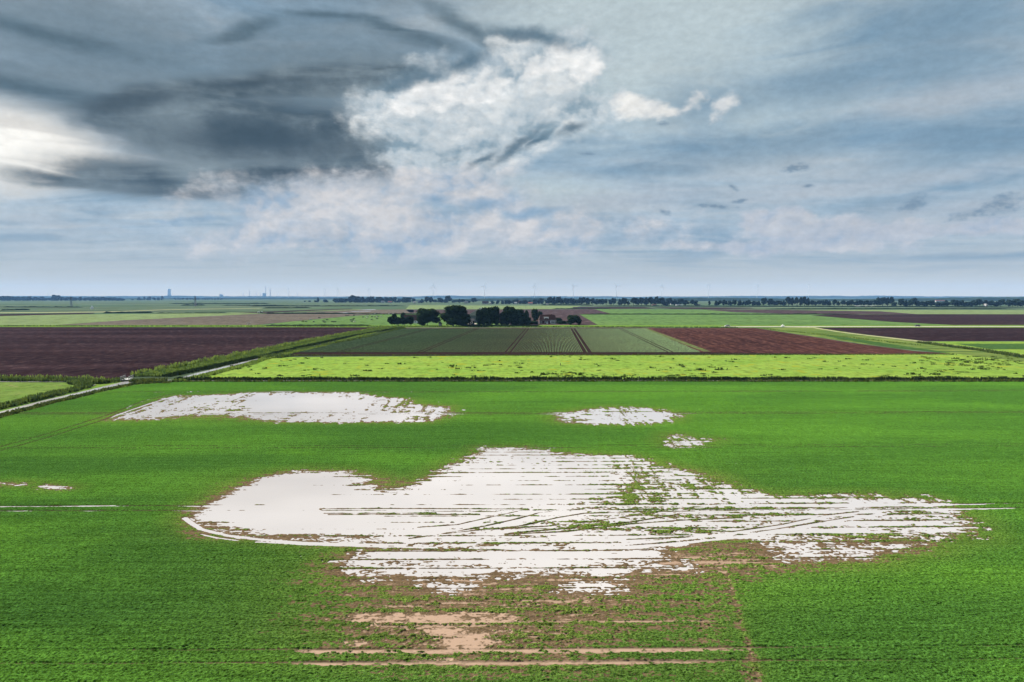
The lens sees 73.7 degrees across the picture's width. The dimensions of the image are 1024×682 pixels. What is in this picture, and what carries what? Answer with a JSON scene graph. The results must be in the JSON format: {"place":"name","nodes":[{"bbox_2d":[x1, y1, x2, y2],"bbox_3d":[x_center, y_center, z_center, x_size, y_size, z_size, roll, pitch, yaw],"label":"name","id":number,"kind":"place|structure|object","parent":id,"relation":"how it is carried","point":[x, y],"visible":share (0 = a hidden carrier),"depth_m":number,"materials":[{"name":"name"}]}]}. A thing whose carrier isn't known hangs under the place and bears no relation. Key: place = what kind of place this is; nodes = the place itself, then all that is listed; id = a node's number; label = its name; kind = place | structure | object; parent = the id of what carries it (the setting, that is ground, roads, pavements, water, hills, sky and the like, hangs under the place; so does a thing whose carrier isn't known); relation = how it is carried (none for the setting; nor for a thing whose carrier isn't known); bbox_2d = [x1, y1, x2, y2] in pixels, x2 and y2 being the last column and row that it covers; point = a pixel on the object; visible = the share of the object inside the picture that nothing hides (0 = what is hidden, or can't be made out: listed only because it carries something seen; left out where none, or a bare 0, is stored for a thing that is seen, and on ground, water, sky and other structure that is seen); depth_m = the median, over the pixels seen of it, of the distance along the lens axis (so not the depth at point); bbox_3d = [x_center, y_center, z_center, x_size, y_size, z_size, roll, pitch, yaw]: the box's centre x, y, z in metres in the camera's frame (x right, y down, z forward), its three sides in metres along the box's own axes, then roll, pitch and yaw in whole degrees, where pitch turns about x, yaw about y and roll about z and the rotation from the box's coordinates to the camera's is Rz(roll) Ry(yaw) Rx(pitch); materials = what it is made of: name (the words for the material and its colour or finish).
{"place":"outdoors","nodes":[
{"label":"outdoors","id":0,"kind":"place"},
{"bbox_2d":[0,382,92,404],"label":"meadow","id":1,"kind":"structure","parent":0,"point":[9,391],"depth_m":186.86,"materials":[{"name":"green plant"}]},
{"bbox_2d":[0,379,94,408],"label":"reeds","id":2,"kind":"object","parent":1,"relation":"on","point":[79,385],"visible":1,"depth_m":172.02,"materials":[{"name":"green plant"}]},
{"bbox_2d":[0,313,93,315],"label":"dark field","id":3,"kind":"structure","parent":0,"point":[42,314],"depth_m":974.05,"materials":[{"name":"green plant"}]},
{"bbox_2d":[0,381,93,385],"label":"water","id":4,"kind":"structure","parent":0,"point":[28,381],"depth_m":201.77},
{"bbox_2d":[0,380,141,420],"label":"ditch bank","id":5,"kind":"structure","parent":0,"point":[94,386],"depth_m":183.09,"materials":[{"name":"green plant"}]},
{"bbox_2d":[0,374,123,383],"bbox_3d":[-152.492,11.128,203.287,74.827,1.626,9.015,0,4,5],"label":"reeds","id":6,"kind":"object","parent":5,"relation":"on","point":[55,379],"visible":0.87,"depth_m":202.34,"materials":[{"name":"green plant"}]},
{"bbox_2d":[0,380,171,417],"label":"reeds","id":7,"kind":"object","parent":5,"relation":"on","point":[19,410],"visible":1,"depth_m":167.85,"materials":[{"name":"green plant"}]},
{"bbox_2d":[120,375,133,380],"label":"footbridge","id":8,"kind":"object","parent":5,"relation":"on","point":[125,378],"visible":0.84,"depth_m":204.50,"materials":[{"name":"concrete"}]},
{"bbox_2d":[128,377,167,381],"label":"reeds","id":9,"kind":"object","parent":5,"relation":"on","point":[142,379],"visible":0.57,"depth_m":202.39,"materials":[{"name":"green plant"}]},
{"bbox_2d":[139,378,1023,382],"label":"reeds","id":10,"kind":"object","parent":5,"relation":"on","point":[634,380],"visible":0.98,"depth_m":201.20,"materials":[{"name":"green plant"}]},
{"bbox_2d":[174,375,1023,379],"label":"reeds","id":11,"kind":"object","parent":5,"relation":"on","point":[571,377],"visible":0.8,"depth_m":205.67,"materials":[{"name":"green plant"}]},
{"bbox_2d":[6,308,252,312],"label":"track","id":12,"kind":"structure","parent":0,"point":[108,311],"depth_m":1175.26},
{"bbox_2d":[0,344,320,412],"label":"water","id":13,"kind":"structure","parent":0,"point":[90,390],"depth_m":186.34,"materials":[{"name":"grey liquid"}]},
{"bbox_2d":[0,309,359,324],"bbox_3d":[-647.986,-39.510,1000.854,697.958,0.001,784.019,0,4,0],"label":"green field","id":14,"kind":"structure","parent":0,"point":[46,319],"depth_m":832.66,"materials":[{"name":"green plant"}]},
{"bbox_2d":[0,327,375,378],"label":"ploughed field","id":15,"kind":"structure","parent":0,"point":[107,352],"depth_m":352.46,"materials":[{"name":"soil"}]},
{"bbox_2d":[64,314,367,324],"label":"stubble field","id":16,"kind":"structure","parent":0,"point":[254,319],"depth_m":726.18,"materials":[{"name":"beige plant"}]},
{"bbox_2d":[264,312,356,313],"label":"hedge","id":17,"kind":"object","parent":16,"relation":"on","point":[310,313],"visible":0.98,"depth_m":1009.39,"materials":[{"name":"green plant"}]},
{"bbox_2d":[358,313,442,313],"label":"hedge","id":18,"kind":"object","parent":16,"relation":"on","point":[387,313],"visible":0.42,"depth_m":986.05,"materials":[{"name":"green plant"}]},
{"bbox_2d":[245,309,345,312],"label":"dark field","id":19,"kind":"structure","parent":0,"point":[296,311],"depth_m":1175.73,"materials":[{"name":"soil"}]},
{"bbox_2d":[301,309,413,313],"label":"wet field","id":20,"kind":"structure","parent":0,"point":[384,311],"depth_m":1176.67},
{"bbox_2d":[268,314,509,324],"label":"pasture","id":21,"kind":"structure","parent":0,"point":[380,320],"depth_m":697.12,"materials":[{"name":"green plant"}]},
{"bbox_2d":[469,308,480,322],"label":"barn","id":22,"kind":"structure","parent":21,"relation":"on","point":[473,315],"depth_m":662.43,"materials":[{"name":"grey metal"}]},
{"bbox_2d":[404,315,417,322],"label":"barn","id":23,"kind":"structure","parent":0,"point":[415,318],"depth_m":655.43,"materials":[{"name":"white paint"}]},
{"bbox_2d":[406,305,578,308],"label":"green field","id":24,"kind":"structure","parent":0,"point":[469,307],"depth_m":1794.50,"materials":[{"name":"green plant"}]},
{"bbox_2d":[554,308,607,308],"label":"hedge","id":25,"kind":"object","parent":24,"relation":"on","point":[580,308],"visible":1,"depth_m":1438.24,"materials":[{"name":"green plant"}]},
{"bbox_2d":[300,328,698,351],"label":"potato field","id":26,"kind":"structure","parent":0,"point":[555,333],"depth_m":383.66,"materials":[{"name":"green plant"}]},
{"bbox_2d":[261,327,404,357],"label":"reeds","id":27,"kind":"object","parent":26,"relation":"on","point":[302,348],"visible":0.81,"depth_m":375.82,"materials":[{"name":"green plant"}]},
{"bbox_2d":[407,309,609,313],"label":"brown field","id":28,"kind":"structure","parent":0,"point":[569,311],"depth_m":1176.67,"materials":[{"name":"soil"}]},
{"bbox_2d":[0,381,1023,681],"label":"crop field","id":29,"kind":"structure","parent":0,"point":[142,581],"depth_m":66.74,"materials":[{"name":"green plant"}]},
{"bbox_2d":[0,482,114,506],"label":"water","id":30,"kind":"structure","parent":29,"relation":"on","point":[55,487],"depth_m":89.30,"materials":[{"name":"white liquid"}]},
{"bbox_2d":[111,391,455,423],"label":"water","id":31,"kind":"structure","parent":29,"relation":"on","point":[321,405],"depth_m":154.74,"materials":[{"name":"white liquid"}]},
{"bbox_2d":[182,447,1018,594],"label":"water","id":32,"kind":"structure","parent":29,"relation":"on","point":[293,503],"depth_m":77.91,"materials":[{"name":"white liquid"}]},
{"bbox_2d":[556,407,681,425],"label":"water","id":33,"kind":"structure","parent":29,"relation":"on","point":[658,416],"depth_m":143.09,"materials":[{"name":"white liquid"}]},
{"bbox_2d":[663,436,718,447],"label":"water","id":34,"kind":"structure","parent":29,"relation":"on","point":[684,443],"depth_m":117.52,"materials":[{"name":"white liquid"}]},
{"bbox_2d":[0,298,1023,379],"bbox_3d":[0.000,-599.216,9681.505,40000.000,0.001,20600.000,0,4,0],"label":"ground","id":35,"kind":"structure","parent":0,"point":[165,306],"depth_m":1800.25,"materials":[{"name":"green plant"}]},
{"bbox_2d":[6,306,82,307],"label":"hedge","id":36,"kind":"object","parent":35,"relation":"on","point":[53,307],"visible":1,"depth_m":1624.44,"materials":[{"name":"green plant"}]},
{"bbox_2d":[104,311,152,312],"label":"hedge","id":37,"kind":"object","parent":35,"relation":"on","point":[128,312],"visible":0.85,"depth_m":1057.82,"materials":[{"name":"green plant"}]},
{"bbox_2d":[172,303,268,303],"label":"hedge","id":38,"kind":"object","parent":35,"relation":"on","point":[221,303],"visible":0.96,"depth_m":2501.80,"materials":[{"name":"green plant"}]},
{"bbox_2d":[82,298,401,298],"bbox_3d":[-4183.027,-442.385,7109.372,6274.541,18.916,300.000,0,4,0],"label":"woodland","id":39,"kind":"object","parent":35,"relation":"on","point":[254,298],"visible":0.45,"depth_m":6986.40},
{"bbox_2d":[222,305,280,305],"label":"hedge","id":40,"kind":"object","parent":35,"relation":"on","point":[242,305],"visible":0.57,"depth_m":1990.11,"materials":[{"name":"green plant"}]},
{"bbox_2d":[131,326,394,376],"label":"reeds","id":41,"kind":"object","parent":35,"relation":"on","point":[156,373],"visible":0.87,"depth_m":279.55,"materials":[{"name":"green plant"}]},
{"bbox_2d":[162,327,400,376],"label":"reeds","id":42,"kind":"object","parent":35,"relation":"on","point":[197,369],"visible":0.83,"depth_m":267.00,"materials":[{"name":"green plant"}]},
{"bbox_2d":[265,307,309,307],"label":"hedge","id":43,"kind":"object","parent":35,"relation":"on","point":[287,307],"visible":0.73,"depth_m":1533.34,"materials":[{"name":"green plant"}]},
{"bbox_2d":[259,305,397,305],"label":"hedge","id":44,"kind":"object","parent":35,"relation":"on","point":[329,305],"visible":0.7,"depth_m":1852.03,"materials":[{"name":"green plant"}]},
{"bbox_2d":[350,295,356,302],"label":"tree","id":45,"kind":"object","parent":35,"relation":"on","point":[352,298],"visible":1,"depth_m":3084.73,"materials":[{"name":"green plant"}]},
{"bbox_2d":[11,295,1023,297],"bbox_3d":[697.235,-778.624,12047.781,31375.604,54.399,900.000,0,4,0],"label":"woodland","id":46,"kind":"object","parent":35,"relation":"on","point":[455,296],"visible":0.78,"depth_m":11688.58,"materials":[{"name":"green plant"}]},
{"bbox_2d":[531,308,537,320],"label":"tree","id":47,"kind":"object","parent":35,"relation":"on","point":[534,312],"visible":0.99,"depth_m":693.98,"materials":[{"name":"green plant"}]},
{"bbox_2d":[542,304,588,304],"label":"hedge","id":48,"kind":"object","parent":35,"relation":"on","point":[565,304],"visible":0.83,"depth_m":2035.31,"materials":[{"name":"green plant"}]},
{"bbox_2d":[567,315,580,324],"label":"tree","id":49,"kind":"object","parent":35,"relation":"on","point":[572,319],"visible":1,"depth_m":609.78,"materials":[{"name":"green plant"}]},
{"bbox_2d":[653,296,660,303],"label":"tree","id":50,"kind":"object","parent":35,"relation":"on","point":[656,300],"visible":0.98,"depth_m":1982.30,"materials":[{"name":"green plant"}]},
{"bbox_2d":[411,297,1023,300],"bbox_3d":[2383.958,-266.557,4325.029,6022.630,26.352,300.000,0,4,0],"label":"woodland","id":51,"kind":"object","parent":35,"relation":"on","point":[779,299],"visible":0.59,"depth_m":4203.50,"materials":[{"name":"green plant"}]},
{"bbox_2d":[611,305,1023,307],"bbox_3d":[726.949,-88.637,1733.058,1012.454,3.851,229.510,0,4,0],"label":"hedge","id":52,"kind":"object","parent":35,"relation":"on","point":[806,306],"visible":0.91,"depth_m":1729.58,"materials":[{"name":"green plant"}]},
{"bbox_2d":[876,297,881,304],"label":"tree","id":53,"kind":"object","parent":35,"relation":"on","point":[878,301],"visible":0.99,"depth_m":1890.90,"materials":[{"name":"green plant"}]},
{"bbox_2d":[775,308,1005,308],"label":"hedge","id":54,"kind":"object","parent":35,"relation":"on","point":[890,308],"visible":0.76,"depth_m":1406.74,"materials":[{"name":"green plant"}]},
{"bbox_2d":[898,299,905,304],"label":"tree","id":55,"kind":"object","parent":35,"relation":"on","point":[901,302],"visible":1,"depth_m":1701.07,"materials":[{"name":"green plant"}]},
{"bbox_2d":[908,297,917,305],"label":"tree","id":56,"kind":"object","parent":35,"relation":"on","point":[911,301],"visible":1,"depth_m":1697.89,"materials":[{"name":"green plant"}]},
{"bbox_2d":[1005,299,1013,306],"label":"tree","id":57,"kind":"object","parent":35,"relation":"on","point":[1009,302],"visible":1,"depth_m":1701.45,"materials":[{"name":"green plant"}]},
{"bbox_2d":[1013,299,1023,306],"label":"tree","id":58,"kind":"object","parent":35,"relation":"on","point":[1019,302],"visible":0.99,"depth_m":1696.48,"materials":[{"name":"green plant"}]},
{"bbox_2d":[0,325,1023,327],"bbox_3d":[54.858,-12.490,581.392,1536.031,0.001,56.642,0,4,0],"label":"verge","id":59,"kind":"structure","parent":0,"point":[560,325],"depth_m":598.40,"materials":[{"name":"green plant"}]},
{"bbox_2d":[264,324,369,325],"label":"hedge","id":60,"kind":"object","parent":59,"relation":"on","point":[323,325],"visible":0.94,"depth_m":593.15,"materials":[{"name":"green plant"}]},
{"bbox_2d":[3,325,737,327],"bbox_3d":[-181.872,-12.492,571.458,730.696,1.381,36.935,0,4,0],"label":"reeds","id":61,"kind":"object","parent":59,"relation":"on","point":[395,326],"visible":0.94,"depth_m":574.60,"materials":[{"name":"green plant"}]},
{"bbox_2d":[387,316,394,323],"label":"tree","id":62,"kind":"object","parent":59,"relation":"on","point":[390,319],"visible":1,"depth_m":585.31,"materials":[{"name":"green plant"}]},
{"bbox_2d":[394,317,401,324],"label":"tree","id":63,"kind":"object","parent":59,"relation":"on","point":[397,320],"visible":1,"depth_m":585.56,"materials":[{"name":"green plant"}]},
{"bbox_2d":[401,317,407,325],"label":"tree","id":64,"kind":"object","parent":59,"relation":"on","point":[404,320],"visible":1,"depth_m":585.86,"materials":[{"name":"green plant"}]},
{"bbox_2d":[407,316,413,323],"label":"tree","id":65,"kind":"object","parent":59,"relation":"on","point":[410,319],"visible":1,"depth_m":585.78,"materials":[{"name":"green plant"}]},
{"bbox_2d":[416,308,441,325],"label":"tree","id":66,"kind":"object","parent":59,"relation":"on","point":[425,316],"visible":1,"depth_m":589.66,"materials":[{"name":"green plant"}]},
{"bbox_2d":[439,305,470,325],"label":"tree","id":67,"kind":"object","parent":59,"relation":"on","point":[452,315],"visible":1,"depth_m":580.13,"materials":[{"name":"green plant"}]},
{"bbox_2d":[476,310,480,324],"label":"tree","id":68,"kind":"object","parent":59,"relation":"on","point":[478,317],"visible":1,"depth_m":586.06,"materials":[{"name":"green plant"}]},
{"bbox_2d":[480,307,493,324],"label":"tree","id":69,"kind":"object","parent":59,"relation":"on","point":[487,314],"visible":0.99,"depth_m":583.86,"materials":[{"name":"green plant"}]},
{"bbox_2d":[492,306,499,324],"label":"tree","id":70,"kind":"object","parent":59,"relation":"on","point":[496,316],"visible":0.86,"depth_m":593.36,"materials":[{"name":"green plant"}]},
{"bbox_2d":[460,324,538,325],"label":"hedge","id":71,"kind":"object","parent":59,"relation":"on","point":[497,325],"visible":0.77,"depth_m":586.97,"materials":[{"name":"green plant"}]},
{"bbox_2d":[499,312,504,324],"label":"tree","id":72,"kind":"object","parent":59,"relation":"on","point":[501,315],"visible":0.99,"depth_m":593.55,"materials":[{"name":"green plant"}]},
{"bbox_2d":[503,306,518,324],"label":"tree","id":73,"kind":"object","parent":59,"relation":"on","point":[510,317],"visible":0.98,"depth_m":591.43,"materials":[{"name":"green plant"}]},
{"bbox_2d":[515,309,526,324],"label":"tree","id":74,"kind":"object","parent":59,"relation":"on","point":[521,314],"visible":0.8,"depth_m":591.87,"materials":[{"name":"green plant"}]},
{"bbox_2d":[519,317,530,324],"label":"shrub","id":75,"kind":"object","parent":59,"relation":"on","point":[526,320],"visible":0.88,"depth_m":591.99,"materials":[{"name":"green plant"}]},
{"bbox_2d":[0,0,1023,296],"label":"sky","id":76,"kind":"structure","parent":0,"point":[387,148],"materials":[{"name":"blue"}]},
{"bbox_2d":[499,314,596,324],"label":"brown field","id":77,"kind":"structure","parent":0,"point":[585,321],"depth_m":726.18,"materials":[{"name":"soil"}]},
{"bbox_2d":[538,314,555,323],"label":"farmhouse","id":78,"kind":"object","parent":77,"relation":"on","point":[547,319],"visible":1,"depth_m":637.56,"materials":[{"name":"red brick"}]},
{"bbox_2d":[291,352,806,355],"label":"bare strip","id":79,"kind":"object","parent":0,"point":[480,353],"visible":0.67,"depth_m":302.33,"materials":[{"name":"soil"}]},
{"bbox_2d":[186,380,1023,380],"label":"water","id":80,"kind":"structure","parent":0,"point":[588,380],"depth_m":204.19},
{"bbox_2d":[195,353,1023,379],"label":"pasture","id":81,"kind":"structure","parent":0,"point":[751,366],"depth_m":245.99,"materials":[{"name":"green plant"}]},
{"bbox_2d":[255,353,292,357],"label":"reeds","id":82,"kind":"object","parent":81,"relation":"on","point":[281,355],"visible":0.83,"depth_m":282.99,"materials":[{"name":"green plant"}]},
{"bbox_2d":[169,329,381,381],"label":"reeds","id":83,"kind":"object","parent":81,"relation":"on","point":[248,363],"visible":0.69,"depth_m":253.24,"materials":[{"name":"green plant"}]},
{"bbox_2d":[208,356,1023,377],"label":"grass tussocks","id":84,"kind":"object","parent":81,"relation":"on","point":[911,373],"depth_m":236.78,"materials":[{"name":"green plant"}]},
{"bbox_2d":[291,353,956,355],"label":"reeds","id":85,"kind":"object","parent":81,"relation":"on","point":[618,354],"visible":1,"depth_m":293.19,"materials":[{"name":"green plant"}]},
{"bbox_2d":[555,370,695,376],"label":"grass tussocks","id":86,"kind":"object","parent":81,"relation":"on","point":[625,375],"depth_m":219.25,"materials":[{"name":"green plant"}]},
{"bbox_2d":[920,356,1023,372],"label":"grass tussocks","id":87,"kind":"object","parent":81,"relation":"on","point":[962,364],"depth_m":256.79,"materials":[{"name":"green plant"}]},
{"bbox_2d":[573,307,654,308],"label":"dark field","id":88,"kind":"structure","parent":0,"point":[618,307],"depth_m":1622.66,"materials":[{"name":"soil"}]},
{"bbox_2d":[643,328,707,350],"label":"green strip","id":89,"kind":"object","parent":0,"point":[685,343],"visible":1,"depth_m":387.45,"materials":[{"name":"green plant"}]},
{"bbox_2d":[596,309,775,313],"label":"green field","id":90,"kind":"structure","parent":0,"point":[648,311],"depth_m":1176.67,"materials":[{"name":"green plant"}]},
{"bbox_2d":[656,307,751,308],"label":"dark field","id":91,"kind":"structure","parent":0,"point":[701,308],"depth_m":1481.84,"materials":[{"name":"soil"}]},
{"bbox_2d":[581,315,944,324],"bbox_3d":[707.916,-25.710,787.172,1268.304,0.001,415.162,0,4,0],"label":"crop field","id":92,"kind":"structure","parent":0,"point":[707,320],"depth_m":727.05,"materials":[{"name":"green plant"}]},
{"bbox_2d":[580,313,840,314],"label":"hedge","id":93,"kind":"object","parent":92,"relation":"on","point":[709,314],"visible":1,"depth_m":975.74,"materials":[{"name":"green plant"}]},
{"bbox_2d":[640,328,949,353],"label":"ridged field","id":94,"kind":"structure","parent":0,"point":[742,340],"depth_m":375.08,"materials":[{"name":"brown soil"}]},
{"bbox_2d":[714,310,908,313],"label":"brown field","id":95,"kind":"structure","parent":0,"point":[813,311],"depth_m":1176.67,"materials":[{"name":"soil"}]},
{"bbox_2d":[722,326,1023,326],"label":"road","id":96,"kind":"structure","parent":0,"point":[875,326],"depth_m":576.97,"materials":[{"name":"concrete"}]},
{"bbox_2d":[817,333,949,352],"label":"beet strip","id":97,"kind":"object","parent":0,"point":[875,343],"visible":0.88,"depth_m":359.15,"materials":[{"name":"green plant"}]},
{"bbox_2d":[760,328,1023,361],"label":"grass margin","id":98,"kind":"object","parent":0,"point":[936,347],"depth_m":375.38,"materials":[{"name":"green plant"}]},
{"bbox_2d":[759,328,923,345],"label":"reeds","id":99,"kind":"object","parent":98,"relation":"on","point":[905,343],"visible":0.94,"depth_m":413.37,"materials":[{"name":"green plant"}]},
{"bbox_2d":[916,341,1023,357],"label":"reeds","id":100,"kind":"object","parent":98,"relation":"on","point":[979,349],"visible":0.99,"depth_m":320.50,"materials":[{"name":"green plant"}]},
{"bbox_2d":[784,327,1020,354],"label":"track","id":101,"kind":"structure","parent":0,"point":[857,334],"depth_m":460.54,"materials":[{"name":"grey gravel"}]},
{"bbox_2d":[812,314,1023,324],"bbox_3d":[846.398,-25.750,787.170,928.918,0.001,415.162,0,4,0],"label":"brown field","id":102,"kind":"structure","parent":0,"point":[981,319],"depth_m":793.34,"materials":[{"name":"soil"}]},
{"bbox_2d":[817,310,1023,313],"bbox_3d":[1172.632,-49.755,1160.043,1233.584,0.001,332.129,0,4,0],"label":"green field","id":103,"kind":"structure","parent":0,"point":[962,311],"depth_m":1177.62,"materials":[{"name":"green plant"}]},
{"bbox_2d":[822,328,1023,340],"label":"dark field","id":104,"kind":"structure","parent":0,"point":[969,334],"depth_m":467.70,"materials":[{"name":"soil"}]},
{"bbox_2d":[936,342,1023,354],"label":"verge meadow","id":105,"kind":"structure","parent":0,"point":[1020,351],"depth_m":367.17,"materials":[{"name":"green plant"}]},
{"bbox_2d":[960,344,1023,348],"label":"beet field","id":106,"kind":"structure","parent":0,"point":[1004,346],"depth_m":344.51,"materials":[{"name":"green plant"}]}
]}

